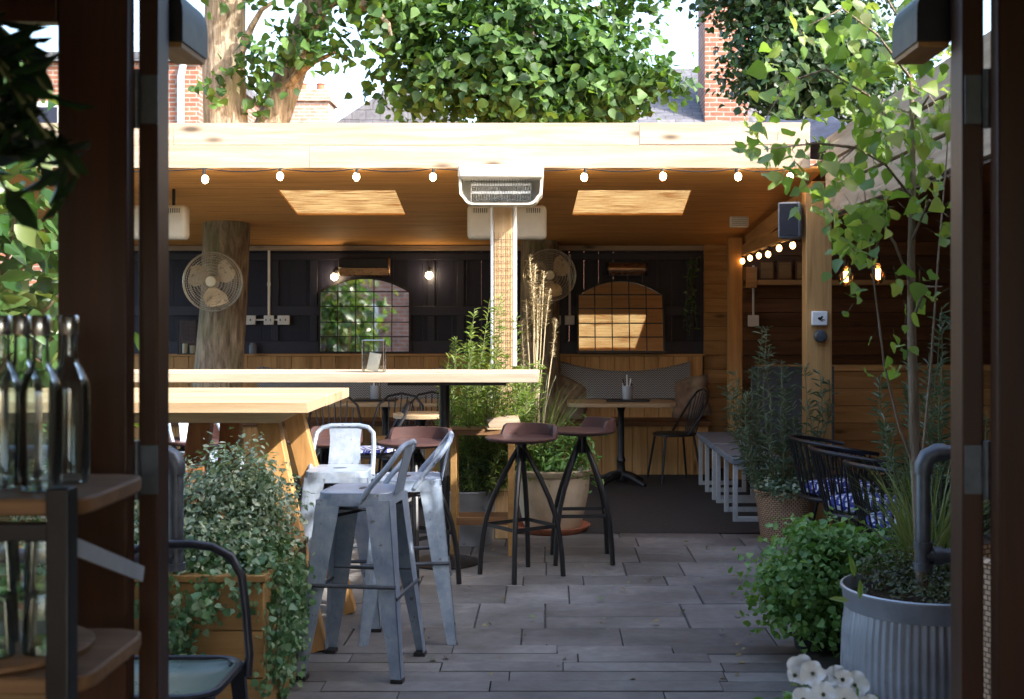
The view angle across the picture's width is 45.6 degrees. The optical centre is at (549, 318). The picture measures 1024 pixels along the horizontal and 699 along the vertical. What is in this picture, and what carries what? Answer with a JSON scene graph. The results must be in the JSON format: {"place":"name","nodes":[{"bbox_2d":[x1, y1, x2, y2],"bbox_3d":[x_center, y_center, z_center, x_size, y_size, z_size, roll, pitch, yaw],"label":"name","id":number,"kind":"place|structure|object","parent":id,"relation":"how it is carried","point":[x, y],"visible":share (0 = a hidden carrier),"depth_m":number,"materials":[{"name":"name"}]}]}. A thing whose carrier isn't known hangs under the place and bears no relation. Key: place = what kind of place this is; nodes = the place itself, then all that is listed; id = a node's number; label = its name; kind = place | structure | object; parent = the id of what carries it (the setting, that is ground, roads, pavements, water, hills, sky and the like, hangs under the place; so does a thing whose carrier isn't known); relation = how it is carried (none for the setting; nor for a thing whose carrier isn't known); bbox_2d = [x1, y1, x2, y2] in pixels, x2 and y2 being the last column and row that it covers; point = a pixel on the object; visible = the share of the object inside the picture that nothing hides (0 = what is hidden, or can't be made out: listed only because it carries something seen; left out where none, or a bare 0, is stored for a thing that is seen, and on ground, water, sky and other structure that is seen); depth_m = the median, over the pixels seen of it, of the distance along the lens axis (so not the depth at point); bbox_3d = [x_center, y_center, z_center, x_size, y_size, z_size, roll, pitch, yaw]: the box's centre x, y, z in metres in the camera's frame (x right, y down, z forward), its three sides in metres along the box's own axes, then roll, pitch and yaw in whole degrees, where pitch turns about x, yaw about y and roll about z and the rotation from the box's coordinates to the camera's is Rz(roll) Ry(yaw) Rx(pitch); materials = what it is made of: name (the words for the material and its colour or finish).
{"place":"outdoors","nodes":[
{"label":"outdoors","id":0,"kind":"place"},
{"bbox_2d":[0,52,259,361],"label":"brick house","id":1,"kind":"structure","parent":0,"point":[185,105],"depth_m":20.00,"materials":[{"name":"brick"}]},
{"bbox_2d":[290,83,458,122],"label":"brick house","id":2,"kind":"structure","parent":0,"point":[319,104],"depth_m":25.72,"materials":[{"name":"brick"}]},
{"bbox_2d":[0,533,990,661],"bbox_3d":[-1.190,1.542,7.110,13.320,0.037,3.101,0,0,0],"label":"paving","id":3,"kind":"structure","parent":0,"point":[636,607],"depth_m":6.70,"materials":[{"name":"stone"}]},
{"bbox_2d":[0,62,138,545],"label":"broad leaf shrub","id":4,"kind":"object","parent":3,"relation":"on","point":[27,248],"visible":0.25,"depth_m":6.48,"materials":[{"name":"plant"}]},
{"bbox_2d":[0,388,355,652],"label":"plank table","id":5,"kind":"object","parent":3,"relation":"on","point":[202,411],"visible":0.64,"depth_m":5.61,"materials":[{"name":"brown wood"}]},
{"bbox_2d":[169,423,244,494],"bbox_3d":[-1.980,1.038,7.000,0.462,0.984,0.462,0,0,-40],"label":"metal bar stool","id":6,"kind":"object","parent":3,"relation":"on","point":[183,428],"visible":0.07,"depth_m":7.08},
{"bbox_2d":[287,426,362,500],"bbox_3d":[-1.298,1.084,7.021,0.432,0.894,0.431,0,0,-45],"label":"wooden bar stool","id":7,"kind":"object","parent":3,"relation":"on","point":[323,443],"visible":0.23,"depth_m":7.01,"materials":[{"name":"brown wood"}]},
{"bbox_2d":[134,369,538,569],"bbox_3d":[-1.885,0.930,7.619,3.630,1.200,0.597,0,0,0],"label":"bar table","id":8,"kind":"object","parent":3,"relation":"on","point":[444,379],"visible":0.45,"depth_m":7.32,"materials":[{"name":"brown wood"}]},
{"bbox_2d":[362,340,385,371],"bbox_3d":[-1.085,0.231,7.500,0.137,0.199,0.086,0,0,0],"label":"menu holder","id":9,"kind":"object","parent":8,"relation":"on","point":[373,362],"visible":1,"depth_m":7.50,"materials":[{"name":"clear glass"}]},
{"bbox_2d":[300,423,381,631],"bbox_3d":[-1.060,1.038,6.150,0.462,0.984,0.462,0,0,-2],"label":"metal bar stool","id":10,"kind":"object","parent":3,"relation":"on","point":[344,465],"visible":0.53,"depth_m":6.01,"materials":[{"name":"metal"}]},
{"bbox_2d":[358,431,457,645],"bbox_3d":[-0.680,1.038,5.840,0.462,0.984,0.462,0,0,-6],"label":"metal bar stool","id":11,"kind":"object","parent":3,"relation":"on","point":[426,484],"visible":0.69,"depth_m":5.67,"materials":[{"name":"metal"}]},
{"bbox_2d":[377,426,461,587],"bbox_3d":[-0.773,1.084,6.981,0.431,0.894,0.432,0,0,31],"label":"wooden bar stool","id":12,"kind":"object","parent":3,"relation":"on","point":[426,437],"visible":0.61,"depth_m":7.00,"materials":[{"name":"wood"}]},
{"bbox_2d":[459,486,494,546],"bbox_3d":[-0.540,1.345,8.300,0.394,0.370,0.394,0,0,0],"label":"zinc bucket","id":13,"kind":"object","parent":3,"relation":"on","point":[469,535],"visible":0.44,"depth_m":8.15,"materials":[{"name":"metal"}]},
{"bbox_2d":[435,436,515,491],"bbox_3d":[-0.497,1.012,8.224,0.546,0.485,0.446,0,0,33],"label":"plant","id":14,"kind":"object","parent":13,"relation":"in","point":[483,469],"visible":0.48,"depth_m":8.11,"materials":[{"name":"green plant"}]},
{"bbox_2d":[434,292,547,496],"bbox_3d":[-0.406,0.521,8.287,0.795,1.404,0.792,0,0,0],"label":"feathery plant","id":15,"kind":"object","parent":13,"relation":"in","point":[478,409],"visible":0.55,"depth_m":8.15,"materials":[{"name":"green plant"}]},
{"bbox_2d":[450,426,514,555],"bbox_3d":[-0.440,1.123,7.940,0.480,0.815,0.280,0,0,0],"label":"side table","id":16,"kind":"object","parent":3,"relation":"on","point":[467,518],"visible":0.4,"depth_m":7.82,"materials":[{"name":"brown wood"}]},
{"bbox_2d":[485,415,519,429],"bbox_3d":[-0.304,0.675,7.909,0.224,0.077,0.216,0,0,-8],"label":"menu board","id":17,"kind":"object","parent":16,"relation":"on","point":[497,423],"visible":0.63,"depth_m":7.92,"materials":[{"name":"wood"}]},
{"bbox_2d":[477,422,565,584],"bbox_3d":[-0.170,1.084,7.251,0.432,0.894,0.431,0,0,-43],"label":"wooden bar stool","id":18,"kind":"object","parent":3,"relation":"on","point":[520,435],"visible":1,"depth_m":7.24,"materials":[{"name":"black metal"}]},
{"bbox_2d":[550,416,615,565],"bbox_3d":[0.205,1.084,7.720,0.432,0.894,0.430,0,0,-9],"label":"wooden bar stool","id":19,"kind":"object","parent":3,"relation":"on","point":[594,426],"visible":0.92,"depth_m":7.65,"materials":[{"name":"black metal"}]},
{"bbox_2d":[426,540,757,678],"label":"fallen leaves","id":20,"kind":"object","parent":3,"relation":"on","point":[655,620],"visible":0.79,"depth_m":6.11,"materials":[{"name":"brown plant"}]},
{"bbox_2d":[753,489,813,542],"bbox_3d":[1.620,1.353,8.380,0.430,0.355,0.430,0,0,0],"label":"wicker basket","id":21,"kind":"object","parent":3,"relation":"on","point":[769,508],"visible":0.44,"depth_m":8.22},
{"bbox_2d":[717,326,840,493],"bbox_3d":[1.577,0.649,8.398,0.862,1.208,0.774,0,0,0],"label":"rosemary","id":22,"kind":"object","parent":21,"relation":"in","point":[751,456],"visible":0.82,"depth_m":8.35,"materials":[{"name":"green plant"}]},
{"bbox_2d":[754,471,815,505],"bbox_3d":[1.626,1.169,8.325,0.490,0.242,0.497,0,0,0],"label":"plant","id":23,"kind":"object","parent":21,"relation":"in","point":[779,488],"visible":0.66,"depth_m":8.18,"materials":[{"name":"green plant"}]},
{"bbox_2d":[787,435,879,542],"bbox_3d":[1.822,1.140,7.747,0.609,0.785,0.716,0,0,-5],"label":"lounge chair","id":24,"kind":"object","parent":3,"relation":"on","point":[810,491],"visible":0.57,"depth_m":7.64,"materials":[{"name":"black metal"}]},
{"bbox_2d":[808,445,910,546],"bbox_3d":[1.822,1.140,7.093,0.609,0.785,0.716,0,0,-10],"label":"lounge chair","id":25,"kind":"object","parent":3,"relation":"on","point":[842,506],"visible":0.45,"depth_m":6.99,"materials":[{"name":"black metal"}]},
{"bbox_2d":[842,459,949,561],"bbox_3d":[1.863,1.140,6.410,0.609,0.785,0.716,0,0,-15],"label":"lounge chair","id":26,"kind":"object","parent":3,"relation":"on","point":[849,464],"visible":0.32,"depth_m":6.35,"materials":[{"name":"black metal"}]},
{"bbox_2d":[3,0,990,122],"label":"sky","id":27,"kind":"structure","parent":0,"point":[682,36],"materials":[{"name":"white"}]},
{"bbox_2d":[13,468,990,532],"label":"shelter floor","id":28,"kind":"structure","parent":0,"point":[677,504],"depth_m":9.78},
{"bbox_2d":[188,0,443,453],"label":"lime tree","id":29,"kind":"object","parent":28,"relation":"on","point":[224,85],"visible":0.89,"depth_m":10.83,"materials":[{"name":"brown plant"}]},
{"bbox_2d":[182,252,242,311],"bbox_3d":[-2.940,-0.322,10.674,0.526,0.526,0.292,0,0,0],"label":"wall fan","id":30,"kind":"object","parent":29,"relation":"attached to","point":[214,295],"depth_m":10.59,"materials":[{"name":"metal"}]},
{"bbox_2d":[308,396,361,455],"bbox_3d":[-1.860,1.093,10.546,0.472,0.877,0.516,0,0,-12],"label":"spindle chair","id":31,"kind":"object","parent":28,"relation":"on","point":[358,411],"visible":0.13,"depth_m":10.72,"materials":[{"name":"black metal"}]},
{"bbox_2d":[46,354,711,474],"bbox_3d":[-1.800,0.944,12.140,6.760,1.172,0.560,0,0,0],"label":"wall bench","id":32,"kind":"object","parent":28,"relation":"on","point":[637,421],"depth_m":12.31,"materials":[{"name":"wood"}]},
{"bbox_2d":[177,320,197,353],"bbox_3d":[-3.674,0.186,12.365,0.196,0.352,0.116,0,0,0],"label":"lantern","id":33,"kind":"object","parent":32,"relation":"on","point":[183,348],"visible":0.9,"depth_m":12.34,"materials":[{"name":"black metal"}]},
{"bbox_2d":[257,366,450,398],"bbox_3d":[-1.965,0.665,12.250,1.970,0.370,0.150,0,0,0],"label":"back cushion","id":34,"kind":"object","parent":32,"relation":"on","point":[359,390],"visible":0.13,"depth_m":12.24,"materials":[{"name":"fabric"}]},
{"bbox_2d":[557,374,586,418],"bbox_3d":[0.220,0.818,12.210,0.400,0.400,0.158,25,-22,-16],"label":"scatter cushion","id":35,"kind":"object","parent":32,"relation":"on","point":[570,385],"visible":0.65,"depth_m":12.14,"materials":[{"name":"brown fabric"}]},
{"bbox_2d":[561,361,689,399],"bbox_3d":[0.765,0.630,12.250,1.310,0.400,0.150,0,0,0],"label":"back cushion","id":36,"kind":"object","parent":32,"relation":"on","point":[658,383],"visible":0.77,"depth_m":12.25,"materials":[{"name":"fabric"}]},
{"bbox_2d":[672,374,711,418],"bbox_3d":[1.406,0.796,12.205,0.420,0.420,0.158,-14,-20,27],"label":"scatter cushion","id":37,"kind":"object","parent":32,"relation":"on","point":[686,389],"visible":0.81,"depth_m":12.14,"materials":[{"name":"fabric"}]},
{"bbox_2d":[324,399,438,474],"bbox_3d":[-1.520,1.151,11.300,1.080,0.772,0.620,0,0,0],"label":"pedestal table","id":38,"kind":"object","parent":28,"relation":"on","point":[384,404],"visible":0.29,"depth_m":11.10,"materials":[{"name":"brown wood"}]},
{"bbox_2d":[360,400,409,471],"bbox_3d":[-1.373,1.093,9.708,0.516,0.877,0.472,0,0,-10],"label":"spindle chair","id":39,"kind":"object","parent":28,"relation":"on","point":[381,452],"visible":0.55,"depth_m":9.57,"materials":[{"name":"black metal"}]},
{"bbox_2d":[369,392,423,493],"bbox_3d":[-1.353,1.093,10.597,0.472,0.877,0.516,0,0,8],"label":"spindle chair","id":40,"kind":"object","parent":28,"relation":"on","point":[378,438],"visible":0.33,"depth_m":10.77,"materials":[{"name":"black metal"}]},
{"bbox_2d":[0,123,824,538],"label":"garden shelter","id":41,"kind":"object","parent":28,"relation":"on","point":[308,229],"visible":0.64,"depth_m":10.20,"materials":[{"name":"brown wood"}]},
{"bbox_2d":[134,189,188,239],"bbox_3d":[-3.050,-0.800,9.249,0.600,0.400,0.122,0,0,0],"label":"patio heater","id":42,"kind":"object","parent":41,"relation":"hanging from","point":[178,222],"visible":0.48,"depth_m":9.19,"materials":[{"name":"metal"}]},
{"bbox_2d":[246,250,289,324],"bbox_3d":[-2.908,-0.318,12.405,0.505,0.760,0.037,0,0,0],"label":"socket row","id":43,"kind":"object","parent":41,"relation":"attached to","point":[268,319],"visible":0.9,"depth_m":12.39,"materials":[{"name":"white plastic"}]},
{"bbox_2d":[318,277,410,353],"bbox_3d":[-1.887,-0.035,12.405,0.943,0.784,0.025,0,-1,0],"label":"arched mirror","id":44,"kind":"object","parent":41,"relation":"attached to","point":[353,313],"visible":1,"depth_m":12.41,"materials":[{"name":"mirror"}]},
{"bbox_2d":[338,258,390,275],"bbox_3d":[-1.880,-0.523,12.335,0.520,0.180,0.130,0,0,0],"label":"bar heater","id":45,"kind":"object","parent":41,"relation":"attached to","point":[364,266],"visible":1,"depth_m":12.27,"materials":[{"name":"brown metal"}]},
{"bbox_2d":[134,168,792,182],"bbox_3d":[-0.812,-0.984,8.375,4.976,0.107,0.065,0,0,0],"label":"string light","id":46,"kind":"object","parent":41,"relation":"hanging from","point":[356,177],"visible":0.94,"depth_m":8.37,"materials":[{"name":"glass"}]},
{"bbox_2d":[458,164,543,206],"bbox_3d":[-0.330,-0.902,8.275,0.580,0.269,0.230,0,0,0],"label":"patio heater","id":47,"kind":"object","parent":41,"relation":"attached to","point":[500,185],"visible":1,"depth_m":8.20,"materials":[{"name":"white metal"}]},
{"bbox_2d":[467,205,546,239],"bbox_3d":[-0.325,-0.800,9.249,0.600,0.400,0.122,0,0,0],"label":"patio heater","id":48,"kind":"object","parent":41,"relation":"hanging from","point":[531,223],"visible":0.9,"depth_m":9.19,"materials":[{"name":"beige metal"}]},
{"bbox_2d":[577,279,664,352],"bbox_3d":[0.717,-0.027,12.313,0.890,0.766,0.025,0,-12,0],"label":"arched mirror","id":49,"kind":"object","parent":41,"relation":"attached to","point":[620,316],"visible":1,"depth_m":12.31,"materials":[{"name":"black mirror"}]},
{"bbox_2d":[606,262,647,275],"bbox_3d":[0.778,-0.501,12.326,0.410,0.140,0.189,0,0,0],"label":"bar heater","id":50,"kind":"object","parent":41,"relation":"attached to","point":[626,269],"visible":1,"depth_m":12.25,"materials":[{"name":"brown metal"}]},
{"bbox_2d":[682,257,700,333],"bbox_3d":[1.428,-0.230,12.271,0.207,0.802,0.137,0,0,0],"label":"trailing plant","id":51,"kind":"object","parent":41,"relation":"hanging from","point":[691,281],"visible":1,"depth_m":12.27,"materials":[{"name":"green plant"}]},
{"bbox_2d":[393,411,438,504],"bbox_3d":[-1.040,1.151,9.850,0.460,0.772,0.460,0,0,0],"label":"pedestal table","id":52,"kind":"object","parent":28,"relation":"on","point":[420,417],"visible":0.34,"depth_m":9.74,"materials":[{"name":"brown wood"}]},
{"bbox_2d":[339,0,703,419],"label":"lime tree","id":53,"kind":"object","parent":28,"relation":"on","point":[511,64],"visible":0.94,"depth_m":11.06,"materials":[{"name":"green plant"}]},
{"bbox_2d":[523,249,575,301],"bbox_3d":[0.000,-0.427,12.034,0.526,0.526,0.292,0,0,0],"label":"fan","id":54,"kind":"object","parent":53,"relation":"attached to","point":[561,266],"depth_m":11.95,"materials":[{"name":"metal"}]},
{"bbox_2d":[515,464,591,535],"bbox_3d":[0.020,1.302,8.800,0.576,0.455,0.576,0,0,0],"label":"clay pot","id":55,"kind":"object","parent":28,"relation":"on","point":[577,491],"visible":0.51,"depth_m":8.59,"materials":[{"name":"ceramic"}]},
{"bbox_2d":[515,254,596,471],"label":"plume grass","id":56,"kind":"object","parent":55,"relation":"in","point":[535,302],"depth_m":8.66,"materials":[{"name":"plant"}]},
{"bbox_2d":[521,414,607,493],"bbox_3d":[0.066,0.964,8.665,0.747,0.560,0.521,0,0,0],"label":"leafy plant","id":57,"kind":"object","parent":55,"relation":"in","point":[551,462],"visible":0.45,"depth_m":8.60,"materials":[{"name":"green plant"}]},
{"bbox_2d":[567,399,676,486],"bbox_3d":[0.660,1.151,11.250,1.000,0.772,0.620,0,0,0],"label":"pedestal table","id":58,"kind":"object","parent":28,"relation":"on","point":[621,474],"visible":0.92,"depth_m":11.15,"materials":[{"name":"brown wood"}]},
{"bbox_2d":[646,388,708,484],"bbox_3d":[1.216,1.093,11.432,0.516,0.877,0.472,0,0,-15],"label":"spindle chair","id":59,"kind":"object","parent":28,"relation":"on","point":[682,434],"visible":0.99,"depth_m":11.44,"materials":[{"name":"black metal"}]},
{"bbox_2d":[697,432,756,499],"bbox_3d":[1.550,1.288,10.720,0.390,0.485,1.000,0,0,0],"label":"grey bench","id":60,"kind":"object","parent":28,"relation":"on","point":[709,439],"visible":0.57,"depth_m":10.70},
{"bbox_2d":[714,444,781,521],"bbox_3d":[1.560,1.288,9.620,0.390,0.485,1.000,0,0,0],"label":"grey bench","id":61,"kind":"object","parent":28,"relation":"on","point":[724,452],"visible":0.59,"depth_m":9.60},
{"bbox_2d":[751,366,833,446],"bbox_3d":[2.240,0.810,11.220,0.760,0.740,0.040,0,0,0],"label":"grey board","id":62,"kind":"object","parent":28,"relation":"on","point":[796,378],"visible":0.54,"depth_m":11.20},
{"bbox_2d":[703,31,990,526],"bbox_3d":[3.185,0.135,7.750,3.230,2.790,9.700,0,0,0],"label":"side booth","id":63,"kind":"object","parent":28,"relation":"on","point":[784,309],"visible":0.16,"depth_m":12.22,"materials":[{"name":"wood"}]},
{"bbox_2d":[759,260,773,279],"bbox_3d":[2.200,-0.490,12.338,0.156,0.200,0.024,0,0,0],"label":"picture frame","id":64,"kind":"object","parent":63,"relation":"on","point":[766,269],"visible":0.87,"depth_m":12.33,"materials":[{"name":"brown wood"}]},
{"bbox_2d":[777,260,792,279],"bbox_3d":[2.385,-0.490,12.338,0.156,0.200,0.024,0,0,0],"label":"picture frame","id":65,"kind":"object","parent":63,"relation":"on","point":[784,269],"visible":0.87,"depth_m":12.33,"materials":[{"name":"brown wood"}]},
{"bbox_2d":[778,202,801,238],"bbox_3d":[1.688,-0.684,8.521,0.150,0.250,0.238,0,0,18],"label":"loudspeaker","id":66,"kind":"object","parent":63,"relation":"attached to","point":[791,228],"visible":0.95,"depth_m":8.41,"materials":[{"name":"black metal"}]},
{"bbox_2d":[761,114,846,159],"bbox_3d":[1.830,-1.358,9.000,0.820,0.264,0.900,0,0,0],"label":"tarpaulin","id":67,"kind":"object","parent":63,"relation":"on","point":[822,129],"visible":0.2,"depth_m":8.68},
{"bbox_2d":[282,645,840,698],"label":"paver strip","id":68,"kind":"object","parent":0,"point":[529,672],"visible":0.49,"depth_m":5.19,"materials":[{"name":"stone"}]},
{"bbox_2d":[0,445,185,571],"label":"pipe railing","id":69,"kind":"object","parent":68,"relation":"on","point":[177,472],"visible":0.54,"depth_m":3.98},
{"bbox_2d":[0,536,308,698],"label":"wooden planter","id":70,"kind":"object","parent":68,"relation":"on","point":[227,638],"visible":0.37,"depth_m":4.50,"materials":[{"name":"brown wood"}]},
{"bbox_2d":[0,516,315,698],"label":"ivy","id":71,"kind":"object","parent":70,"relation":"in","point":[287,608],"visible":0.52,"depth_m":4.57,"materials":[{"name":"green plant"}]},
{"bbox_2d":[4,427,314,605],"bbox_3d":[-1.605,0.795,4.869,1.376,0.726,0.941,0,0,0],"label":"shrub","id":72,"kind":"object","parent":70,"relation":"in","point":[248,496],"visible":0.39,"depth_m":4.79,"materials":[{"name":"green plant"}]},
{"bbox_2d":[134,540,253,698],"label":"cafe chair","id":73,"kind":"object","parent":68,"relation":"on","point":[201,676],"visible":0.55,"depth_m":3.76,"materials":[{"name":"green paint"}]},
{"bbox_2d":[295,439,426,683],"bbox_3d":[-0.810,1.017,5.270,0.462,0.984,0.462,0,0,7],"label":"metal bar stool","id":74,"kind":"object","parent":68,"relation":"on","point":[384,503],"visible":0.97,"depth_m":5.12,"materials":[{"name":"metal"}]},
{"bbox_2d":[718,506,903,657],"bbox_3d":[1.265,1.204,5.527,0.841,0.659,0.721,0,0,-25],"label":"leafy mound","id":75,"kind":"object","parent":68,"relation":"on","point":[799,589],"visible":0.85,"depth_m":5.43,"materials":[{"name":"green plant"}]},
{"bbox_2d":[754,654,879,698],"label":"white petunia","id":76,"kind":"object","parent":68,"relation":"on","point":[814,679],"visible":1,"depth_m":2.96,"materials":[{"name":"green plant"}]},
{"bbox_2d":[840,569,950,698],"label":"zinc tub","id":77,"kind":"object","parent":68,"relation":"on","point":[895,648],"visible":0.4,"depth_m":4.19,"materials":[{"name":"metal"}]},
{"bbox_2d":[731,0,950,587],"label":"young tree","id":78,"kind":"object","parent":77,"relation":"in","point":[869,140],"visible":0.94,"depth_m":4.29,"materials":[{"name":"green plant"}]},
{"bbox_2d":[837,538,950,603],"bbox_3d":[1.392,0.943,4.429,0.604,0.295,0.598,0,0,0],"label":"ground cover","id":79,"kind":"object","parent":77,"relation":"in","point":[943,585],"visible":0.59,"depth_m":4.46,"materials":[{"name":"green plant"}]},
{"bbox_2d":[913,443,950,571],"bbox_3d":[1.675,0.970,4.000,0.955,1.120,0.060,0,0,0],"label":"pipe railing","id":80,"kind":"object","parent":68,"relation":"on","point":[928,555],"visible":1,"depth_m":3.98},
{"bbox_2d":[984,544,990,698],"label":"tall basket","id":81,"kind":"object","parent":68,"relation":"on","point":[987,621],"visible":0.12,"depth_m":3.19,"materials":[{"name":"wicker"}]},
{"bbox_3d":[1.620,1.320,5.150,0.360,0.420,0.360,0,0,0],"label":"plant pot","id":82,"kind":"object","parent":68,"relation":"on","visible":0},
{"bbox_2d":[820,441,990,569],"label":"ornamental grass","id":83,"kind":"object","parent":82,"relation":"in","point":[903,531],"depth_m":5.12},
{"bbox_2d":[633,0,906,165],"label":"brick house","id":84,"kind":"structure","parent":0,"point":[705,109],"depth_m":19.61,"materials":[{"name":"brick"}]},
{"label":"ground","id":85,"kind":"structure","parent":0,"visible":0},
{"bbox_2d":[659,0,941,123],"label":"dark tree","id":86,"kind":"object","parent":85,"relation":"on","point":[774,25],"visible":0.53,"depth_m":13.61,"materials":[{"name":"green plant"}]},
{"bbox_3d":[-1.000,-0.560,0.202,12.000,4.180,5.405,0,0,0],"label":"pub building","id":87,"kind":"object","parent":85,"relation":"on","visible":0},
{"bbox_2d":[0,12,93,229],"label":"indoor plant","id":88,"kind":"object","parent":87,"relation":"hanging from","point":[26,86],"visible":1,"depth_m":1.84,"materials":[{"name":"green plant"}]},
{"bbox_2d":[139,0,983,698],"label":"door frame","id":89,"kind":"object","parent":87,"relation":"attached to","point":[967,370],"visible":1,"depth_m":2.50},
{"bbox_2d":[0,0,157,698],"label":"glazed door","id":90,"kind":"structure","parent":89,"relation":"attached to","point":[107,81],"depth_m":2.43,"materials":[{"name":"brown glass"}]},
{"bbox_2d":[169,0,207,64],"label":"bracket block","id":91,"kind":"structure","parent":89,"relation":"attached to","point":[188,38],"depth_m":2.66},
{"bbox_2d":[892,0,950,64],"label":"bracket block","id":92,"kind":"structure","parent":89,"relation":"attached to","point":[921,32],"depth_m":2.61,"materials":[{"name":"metal"}]},
{"bbox_2d":[964,0,1023,698],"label":"glazed door","id":93,"kind":"structure","parent":89,"relation":"attached to","point":[994,102],"depth_m":2.43,"materials":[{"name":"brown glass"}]},
{"bbox_3d":[1.860,1.280,5.750,0.360,0.500,0.360,0,0,0],"label":"plant pot","id":94,"kind":"object","parent":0,"visible":0},
{"bbox_2d":[866,302,990,542],"bbox_3d":[1.863,0.503,5.749,0.706,1.161,0.698,0,0,0],"label":"rosemary","id":95,"kind":"object","parent":94,"relation":"in","point":[933,412],"visible":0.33,"depth_m":5.71,"materials":[{"name":"green plant"}]},
{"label":"interior floor","id":96,"kind":"structure","parent":0,"visible":0},
{"bbox_2d":[0,474,144,698],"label":"shelf unit","id":97,"kind":"object","parent":96,"relation":"on","point":[67,672],"visible":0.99,"depth_m":1.97,"materials":[{"name":"brown wood"}]},
{"bbox_2d":[0,315,21,488],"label":"glass bottle","id":98,"kind":"object","parent":97,"relation":"on","point":[5,325],"visible":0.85,"depth_m":2.09,"materials":[{"name":"glass"}]},
{"bbox_2d":[0,315,42,481],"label":"glass bottle","id":99,"kind":"object","parent":97,"relation":"on","point":[21,324],"visible":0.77,"depth_m":2.19,"materials":[{"name":"glass"}]},
{"bbox_2d":[18,315,62,491],"bbox_3d":[-0.866,0.142,2.070,0.070,0.297,0.070,0,0,0],"label":"glass bottle","id":100,"kind":"object","parent":97,"relation":"on","point":[40,325],"visible":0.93,"depth_m":2.06,"materials":[{"name":"glass"}]},
{"bbox_2d":[0,621,94,674],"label":"round board","id":101,"kind":"object","parent":97,"relation":"on","point":[18,661],"visible":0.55,"depth_m":2.09,"materials":[{"name":"brown wood"}]},
{"bbox_2d":[0,594,15,658],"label":"tumbler","id":102,"kind":"object","parent":101,"relation":"on","point":[10,651],"visible":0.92,"depth_m":2.05,"materials":[{"name":"clear glass"}]},
{"bbox_2d":[0,541,16,595],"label":"tumbler","id":103,"kind":"object","parent":102,"relation":"on","point":[11,570],"visible":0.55,"depth_m":2.05,"materials":[{"name":"clear glass"}]},
{"bbox_2d":[0,585,19,646],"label":"tumbler","id":104,"kind":"object","parent":101,"relation":"on","point":[16,621],"visible":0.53,"depth_m":2.14,"materials":[{"name":"clear glass"}]},
{"bbox_2d":[21,592,45,655],"bbox_3d":[-0.865,0.515,2.080,0.073,0.105,0.072,0,0,0],"label":"tumbler","id":105,"kind":"object","parent":101,"relation":"on","point":[26,650],"visible":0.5,"depth_m":2.06,"materials":[{"name":"clear glass"}]},
{"bbox_2d":[22,541,45,592],"bbox_3d":[-0.863,0.409,2.080,0.073,0.105,0.072,0,0,0],"label":"tumbler","id":106,"kind":"object","parent":105,"relation":"on","point":[27,587],"visible":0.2,"depth_m":2.06,"materials":[{"name":"clear glass"}]},
{"bbox_2d":[48,315,90,484],"bbox_3d":[-0.853,0.142,2.160,0.070,0.297,0.070,0,0,0],"label":"glass bottle","id":107,"kind":"object","parent":97,"relation":"on","point":[69,324],"visible":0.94,"depth_m":2.15,"materials":[{"name":"glass"}]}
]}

